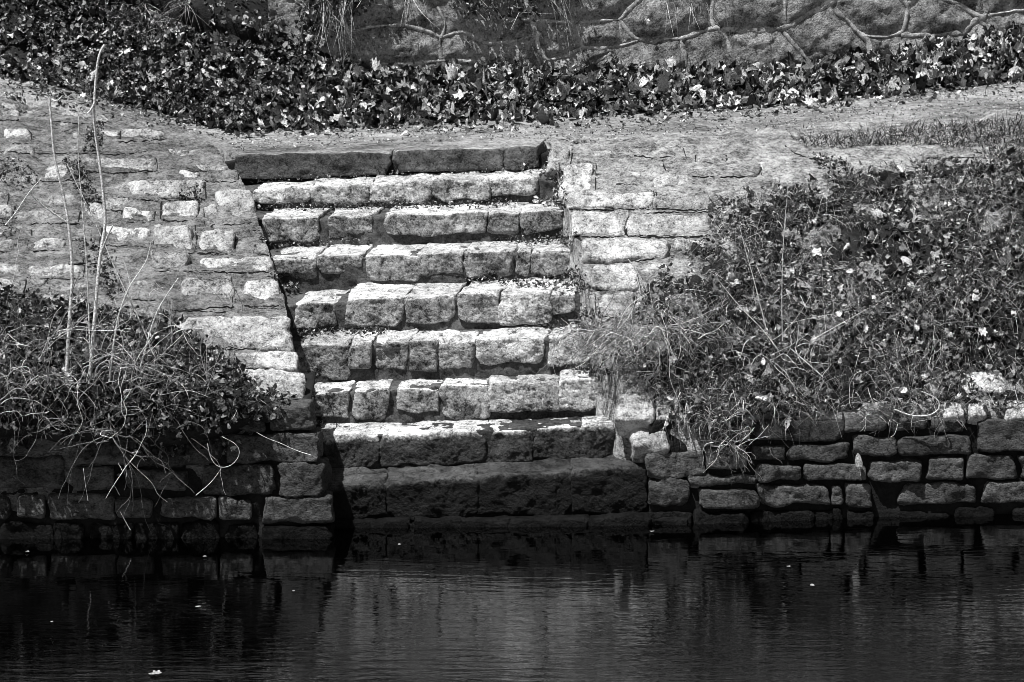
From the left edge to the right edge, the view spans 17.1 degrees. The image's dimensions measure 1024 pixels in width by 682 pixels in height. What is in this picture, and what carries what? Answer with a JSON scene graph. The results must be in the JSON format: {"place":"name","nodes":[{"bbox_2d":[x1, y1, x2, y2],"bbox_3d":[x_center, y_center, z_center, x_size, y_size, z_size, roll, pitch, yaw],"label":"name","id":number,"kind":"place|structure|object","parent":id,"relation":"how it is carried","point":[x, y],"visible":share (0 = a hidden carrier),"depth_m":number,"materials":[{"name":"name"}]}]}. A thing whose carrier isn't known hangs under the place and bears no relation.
{"place":"outdoors","nodes":[
{"label":"outdoors","id":0,"kind":"place"},
{"bbox_2d":[0,282,296,461],"bbox_3d":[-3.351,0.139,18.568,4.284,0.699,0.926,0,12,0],"label":"ground","id":1,"kind":"structure","parent":0,"point":[189,433],"depth_m":18.25,"materials":[{"name":"grey plant"}]},
{"bbox_2d":[32,95,73,383],"bbox_3d":[-2.420,-0.424,18.029,0.199,1.778,0.073,0,12,0],"label":"bare cane","id":2,"kind":"object","parent":1,"relation":"on","point":[71,254],"visible":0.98,"depth_m":18.01,"materials":[{"name":"grey plant"}]},
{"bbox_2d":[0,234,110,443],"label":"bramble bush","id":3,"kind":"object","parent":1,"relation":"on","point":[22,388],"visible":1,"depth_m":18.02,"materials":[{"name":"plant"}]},
{"bbox_2d":[78,107,90,352],"bbox_3d":[-2.284,-0.581,18.206,0.040,1.341,0.007,0,12,0],"label":"bare cane","id":4,"kind":"object","parent":1,"relation":"on","point":[84,232],"visible":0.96,"depth_m":18.21,"materials":[{"name":"grey plant"}]},
{"bbox_2d":[83,44,113,383],"bbox_3d":[-2.191,-0.569,18.029,0.186,2.002,0.074,0,12,0],"label":"bare cane","id":5,"kind":"object","parent":1,"relation":"on","point":[102,244],"visible":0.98,"depth_m":18.03,"materials":[{"name":"grey plant"}]},
{"bbox_2d":[67,163,153,354],"bbox_3d":[-2.139,-0.433,18.188,0.442,1.040,0.007,0,12,0],"label":"bare cane","id":6,"kind":"object","parent":1,"relation":"on","point":[111,259],"visible":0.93,"depth_m":18.19,"materials":[{"name":"grey plant"}]},
{"bbox_2d":[108,240,151,381],"bbox_3d":[-2.013,-0.157,17.993,0.249,0.766,0.009,0,12,0],"label":"bare cane","id":7,"kind":"object","parent":1,"relation":"on","point":[120,311],"visible":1,"depth_m":17.99,"materials":[{"name":"grey plant"}]},
{"bbox_2d":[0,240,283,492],"bbox_3d":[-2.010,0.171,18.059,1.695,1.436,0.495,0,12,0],"label":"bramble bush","id":8,"kind":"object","parent":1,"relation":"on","point":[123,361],"visible":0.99,"depth_m":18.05,"materials":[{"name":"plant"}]},
{"bbox_2d":[207,437,239,467],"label":"curled stem","id":9,"kind":"object","parent":8,"relation":"attached to","point":[229,465],"visible":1,"depth_m":18.11,"materials":[{"name":"plant"}]},
{"bbox_2d":[140,278,177,368],"bbox_3d":[-1.874,-0.094,18.109,0.220,0.492,0.008,0,12,0],"label":"bare cane","id":10,"kind":"object","parent":1,"relation":"on","point":[153,322],"visible":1,"depth_m":18.11,"materials":[{"name":"grey plant"}]},
{"bbox_2d":[258,433,309,454],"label":"fallen stalk","id":11,"kind":"object","parent":1,"relation":"on","point":[285,445],"visible":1,"depth_m":18.15,"materials":[{"name":"plant"}]},
{"bbox_2d":[0,97,305,511],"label":"embankment wall","id":12,"kind":"structure","parent":0,"point":[149,173],"depth_m":19.78,"materials":[{"name":"stone"}]},
{"bbox_2d":[0,218,20,234],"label":"weeds","id":13,"kind":"object","parent":12,"relation":"on","point":[10,232],"visible":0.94,"depth_m":19.69,"materials":[{"name":"grey plant"}]},
{"bbox_2d":[0,156,38,191],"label":"weeds","id":14,"kind":"object","parent":12,"relation":"on","point":[6,171],"visible":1,"depth_m":20.31,"materials":[{"name":"grey plant"}]},
{"bbox_2d":[5,178,40,224],"bbox_3d":[-2.647,-0.753,18.475,0.204,0.259,0.008,0,12,0],"label":"bare cane","id":15,"kind":"object","parent":12,"relation":"on","point":[21,204],"visible":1,"depth_m":18.48,"materials":[{"name":"grey plant"}]},
{"bbox_2d":[62,157,102,211],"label":"weeds","id":16,"kind":"object","parent":12,"relation":"on","point":[82,182],"visible":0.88,"depth_m":20.26,"materials":[{"name":"grey plant"}]},
{"bbox_2d":[82,121,103,151],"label":"weeds","id":17,"kind":"object","parent":12,"relation":"on","point":[88,137],"visible":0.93,"depth_m":20.79,"materials":[{"name":"grey plant"}]},
{"bbox_2d":[75,237,125,295],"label":"weeds","id":18,"kind":"object","parent":12,"relation":"on","point":[110,285],"visible":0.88,"depth_m":19.34,"materials":[{"name":"grey plant"}]},
{"bbox_2d":[179,184,202,203],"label":"weeds","id":19,"kind":"object","parent":12,"relation":"on","point":[194,193],"visible":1,"depth_m":20.23,"materials":[{"name":"grey plant"}]},
{"bbox_2d":[0,514,1023,681],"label":"water","id":20,"kind":"structure","parent":0,"point":[900,599],"depth_m":17.18,"materials":[{"name":"black liquid"}]},
{"bbox_2d":[149,670,161,673],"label":"floating leaf","id":21,"kind":"object","parent":20,"relation":"on","point":[156,672],"visible":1,"depth_m":16.09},
{"bbox_2d":[0,364,334,538],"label":"quay wall","id":22,"kind":"structure","parent":20,"relation":"in","point":[271,489],"depth_m":18.36,"materials":[{"name":"stone"}]},
{"bbox_2d":[42,422,190,531],"bbox_3d":[-2.085,0.741,18.134,0.796,0.658,0.302,0,12,0],"label":"ivy trailer","id":23,"kind":"object","parent":22,"relation":"hanging from","point":[121,449],"visible":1,"depth_m":18.10,"materials":[{"name":"plant"}]},
{"bbox_2d":[225,137,686,527],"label":"stone staircase","id":24,"kind":"structure","parent":20,"relation":"in","point":[445,400],"depth_m":19.36,"materials":[{"name":"grey stone"}]},
{"bbox_2d":[267,271,299,292],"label":"leaf litter","id":25,"kind":"object","parent":24,"relation":"on","point":[292,285],"visible":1,"depth_m":19.91,"materials":[{"name":"grey plant"}]},
{"bbox_2d":[259,233,371,247],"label":"leaf litter","id":26,"kind":"object","parent":24,"relation":"on","point":[299,244],"visible":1,"depth_m":20.21,"materials":[{"name":"grey plant"}]},
{"bbox_2d":[315,417,323,428],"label":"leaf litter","id":27,"kind":"object","parent":24,"relation":"on","point":[320,422],"visible":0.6,"depth_m":19.11,"materials":[{"name":"black plant"}]},
{"bbox_2d":[290,325,389,340],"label":"leaf litter","id":28,"kind":"object","parent":24,"relation":"on","point":[353,329],"visible":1,"depth_m":19.53,"materials":[{"name":"grey plant"}]},
{"bbox_2d":[257,197,518,210],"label":"leaf litter","id":29,"kind":"object","parent":24,"relation":"on","point":[343,204],"visible":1,"depth_m":20.36,"materials":[{"name":"grey plant"}]},
{"bbox_2d":[250,165,545,182],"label":"leaf litter","id":30,"kind":"object","parent":24,"relation":"on","point":[488,171],"visible":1,"depth_m":20.63,"materials":[{"name":"grey plant"}]},
{"bbox_2d":[455,265,590,293],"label":"leaf litter","id":31,"kind":"object","parent":24,"relation":"on","point":[568,284],"visible":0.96,"depth_m":19.57,"materials":[{"name":"grey plant"}]},
{"bbox_2d":[492,227,581,245],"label":"leaf litter","id":32,"kind":"object","parent":24,"relation":"on","point":[561,240],"visible":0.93,"depth_m":19.89,"materials":[{"name":"grey plant"}]},
{"bbox_2d":[532,151,567,209],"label":"leaf litter","id":33,"kind":"object","parent":24,"relation":"on","point":[556,202],"visible":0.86,"depth_m":20.17,"materials":[{"name":"grey plant"}]},
{"bbox_2d":[533,303,603,334],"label":"leaf litter","id":34,"kind":"object","parent":24,"relation":"on","point":[579,317],"visible":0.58,"depth_m":19.23,"materials":[{"name":"grey plant"}]},
{"bbox_2d":[575,363,613,376],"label":"leaf litter","id":35,"kind":"object","parent":24,"relation":"on","point":[590,369],"visible":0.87,"depth_m":19.02,"materials":[{"name":"grey plant"}]},
{"bbox_2d":[643,415,1023,523],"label":"quay wall","id":36,"kind":"structure","parent":20,"relation":"in","point":[960,471],"depth_m":18.73,"materials":[{"name":"stone"}]},
{"bbox_2d":[693,411,783,484],"bbox_3d":[1.245,0.573,18.515,0.534,0.403,0.268,0,12,0],"label":"weed clump","id":37,"kind":"object","parent":36,"relation":"on","point":[726,439],"visible":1,"depth_m":18.53,"materials":[{"name":"plant"}]},
{"bbox_2d":[855,453,862,475],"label":"fallen leaf","id":38,"kind":"object","parent":36,"relation":"attached to","point":[858,462],"visible":1,"depth_m":18.67,"materials":[{"name":"plant"}]},
{"bbox_2d":[810,373,975,438],"bbox_3d":[2.079,0.356,18.727,0.966,0.396,0.270,0,12,0],"label":"weed clump","id":39,"kind":"object","parent":36,"relation":"on","point":[890,409],"visible":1,"depth_m":18.68,"materials":[{"name":"plant"}]},
{"bbox_2d":[0,74,1023,160],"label":"path","id":40,"kind":"structure","parent":0,"point":[226,151],"depth_m":21.33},
{"bbox_2d":[0,64,475,139],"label":"leaf litter","id":41,"kind":"object","parent":40,"relation":"on","point":[197,124],"visible":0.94,"depth_m":21.49,"materials":[{"name":"grey plant"}]},
{"bbox_2d":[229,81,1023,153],"bbox_3d":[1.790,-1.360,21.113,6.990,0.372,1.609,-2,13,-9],"label":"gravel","id":42,"kind":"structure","parent":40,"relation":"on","point":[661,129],"depth_m":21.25,"materials":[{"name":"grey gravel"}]},
{"bbox_2d":[230,79,1023,137],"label":"leaf litter","id":43,"kind":"object","parent":40,"relation":"on","point":[552,123],"visible":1,"depth_m":21.48,"materials":[{"name":"grey plant"}]},
{"bbox_2d":[802,95,813,104],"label":"fallen leaf","id":44,"kind":"object","parent":40,"relation":"on","point":[808,101],"visible":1,"depth_m":21.69,"materials":[{"name":"plant"}]},
{"bbox_2d":[0,0,1023,130],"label":"ground","id":45,"kind":"structure","parent":0,"point":[230,27],"depth_m":21.96,"materials":[{"name":"black plant"}]},
{"bbox_2d":[0,0,327,130],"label":"ivy cover","id":46,"kind":"object","parent":45,"relation":"on","point":[85,6],"visible":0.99,"depth_m":21.84,"materials":[{"name":"grey plant"}]},
{"bbox_2d":[103,0,207,54],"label":"grass","id":47,"kind":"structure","parent":46,"relation":"on","point":[165,12],"depth_m":21.98,"materials":[{"name":"grey plant"}]},
{"bbox_2d":[194,70,202,83],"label":"fallen leaf","id":48,"kind":"object","parent":46,"relation":"on","point":[198,78],"visible":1,"depth_m":21.69,"materials":[{"name":"plant"}]},
{"bbox_2d":[257,57,266,66],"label":"fallen leaf","id":49,"kind":"object","parent":46,"relation":"on","point":[262,62],"visible":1,"depth_m":21.74,"materials":[{"name":"plant"}]},
{"bbox_2d":[207,21,1023,131],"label":"leaf litter","id":50,"kind":"object","parent":45,"relation":"on","point":[339,100],"visible":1,"depth_m":21.89,"materials":[{"name":"grey plant"}]},
{"bbox_2d":[268,0,1023,73],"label":"retaining wall","id":51,"kind":"structure","parent":0,"point":[764,32],"depth_m":22.38,"materials":[{"name":"stone"}]},
{"bbox_2d":[298,0,361,72],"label":"hanging grass","id":52,"kind":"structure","parent":51,"relation":"hanging from","point":[329,10],"depth_m":21.92,"materials":[{"name":"grey plant"}]},
{"bbox_2d":[294,0,380,56],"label":"ivy clump","id":53,"kind":"object","parent":51,"relation":"attached to","point":[308,22],"visible":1,"depth_m":21.95,"materials":[{"name":"grey plant"}]},
{"bbox_2d":[390,0,437,61],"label":"hanging grass","id":54,"kind":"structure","parent":51,"relation":"hanging from","point":[404,15],"depth_m":21.98,"materials":[{"name":"grey plant"}]},
{"bbox_2d":[448,0,555,43],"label":"ivy clump","id":55,"kind":"object","parent":51,"relation":"attached to","point":[513,9],"visible":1,"depth_m":22.13,"materials":[{"name":"black plant"}]},
{"bbox_2d":[550,0,586,55],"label":"hanging grass","id":56,"kind":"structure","parent":51,"relation":"hanging from","point":[564,16],"depth_m":22.12,"materials":[{"name":"grey plant"}]},
{"bbox_2d":[665,1,730,38],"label":"hanging grass","id":57,"kind":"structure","parent":51,"relation":"attached to","point":[690,10],"depth_m":22.30,"materials":[{"name":"grey plant"}]},
{"bbox_2d":[546,109,1023,487],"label":"embankment wall","id":58,"kind":"structure","parent":0,"point":[639,201],"depth_m":19.78,"materials":[{"name":"stone"}]},
{"bbox_2d":[628,259,647,293],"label":"dead branch","id":59,"kind":"object","parent":58,"relation":"on","point":[635,270],"visible":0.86,"depth_m":19.12,"materials":[{"name":"wood"}]},
{"bbox_2d":[568,135,1023,450],"bbox_3d":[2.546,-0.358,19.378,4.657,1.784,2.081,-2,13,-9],"label":"grass","id":60,"kind":"structure","parent":58,"relation":"on","point":[827,302],"depth_m":19.06,"materials":[{"name":"grey plant"}]},
{"bbox_2d":[524,286,673,376],"bbox_3d":[0.471,-0.026,18.614,0.831,0.594,0.356,0,12,0],"label":"dry grass tuft","id":61,"kind":"object","parent":60,"relation":"on","point":[593,330],"visible":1,"depth_m":18.64,"materials":[{"name":"plant"}]},
{"bbox_2d":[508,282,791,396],"bbox_3d":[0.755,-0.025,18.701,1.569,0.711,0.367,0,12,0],"label":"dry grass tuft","id":62,"kind":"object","parent":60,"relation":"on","point":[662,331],"visible":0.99,"depth_m":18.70,"materials":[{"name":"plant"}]},
{"bbox_2d":[668,351,676,362],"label":"fallen leaf","id":63,"kind":"object","parent":60,"relation":"on","point":[673,358],"visible":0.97,"depth_m":18.77,"materials":[{"name":"plant"}]},
{"bbox_2d":[709,278,887,411],"bbox_3d":[1.560,0.062,18.691,0.898,0.927,0.451,-3,13,-15],"label":"weed clump","id":64,"kind":"object","parent":60,"relation":"on","point":[818,338],"visible":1,"depth_m":18.68,"materials":[{"name":"plant"}]},
{"bbox_2d":[718,280,777,348],"bbox_3d":[1.285,-0.146,18.610,0.344,0.402,0.006,0,12,0],"label":"dry stalk","id":65,"kind":"object","parent":64,"relation":"on","point":[750,317],"visible":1,"depth_m":18.61,"materials":[{"name":"plant"}]},
{"bbox_2d":[739,225,765,327],"bbox_3d":[1.317,-0.353,18.666,0.159,0.572,0.006,0,12,0],"label":"dry stalk","id":66,"kind":"object","parent":64,"relation":"in","point":[754,281],"visible":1,"depth_m":18.67,"materials":[{"name":"plant"}]},
{"bbox_2d":[782,157,789,340],"bbox_3d":[1.484,-0.512,18.529,0.033,1.049,0.005,0,12,0],"label":"dry stalk","id":67,"kind":"object","parent":64,"relation":"in","point":[783,244],"visible":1,"depth_m":18.52,"materials":[{"name":"plant"}]},
{"bbox_2d":[790,348,822,376],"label":"dry stalk","id":68,"kind":"object","parent":64,"relation":"on","point":[806,362],"visible":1,"depth_m":18.62,"materials":[{"name":"plant"}]},
{"bbox_2d":[812,308,867,339],"bbox_3d":[1.791,-0.093,18.621,0.304,0.178,0.005,0,12,0],"label":"dry stalk","id":69,"kind":"object","parent":64,"relation":"in","point":[837,325],"visible":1,"depth_m":18.62,"materials":[{"name":"plant"}]},
{"bbox_2d":[586,138,1023,430],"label":"shrub","id":70,"kind":"object","parent":60,"relation":"on","point":[813,205],"visible":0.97,"depth_m":19.15,"materials":[{"name":"grey plant"}]},
{"bbox_2d":[691,159,1023,435],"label":"leaf litter","id":71,"kind":"object","parent":60,"relation":"on","point":[1018,166],"visible":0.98,"depth_m":19.16,"materials":[{"name":"grey plant"}]},
{"bbox_2d":[863,321,867,332],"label":"fallen leaf","id":72,"kind":"object","parent":60,"relation":"on","point":[865,327],"visible":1,"depth_m":18.96,"materials":[{"name":"plant"}]},
{"bbox_2d":[897,163,905,171],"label":"fallen leaf","id":73,"kind":"object","parent":60,"relation":"on","point":[901,167],"visible":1,"depth_m":20.01,"materials":[{"name":"plant"}]},
{"bbox_2d":[894,391,939,416],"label":"curled stem","id":74,"kind":"object","parent":60,"relation":"on","point":[921,415],"visible":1,"depth_m":18.64,"materials":[{"name":"plant"}]},
{"bbox_2d":[978,323,987,335],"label":"fallen leaf","id":75,"kind":"object","parent":60,"relation":"on","point":[981,330],"visible":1,"depth_m":18.99,"materials":[{"name":"plant"}]},
{"bbox_2d":[808,152,851,169],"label":"weeds","id":76,"kind":"object","parent":58,"relation":"on","point":[832,166],"visible":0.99,"depth_m":20.22,"materials":[{"name":"grey plant"}]},
{"bbox_2d":[789,109,1023,166],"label":"grass","id":77,"kind":"structure","parent":58,"relation":"on","point":[955,134],"depth_m":20.44,"materials":[{"name":"grey plant"}]}
]}

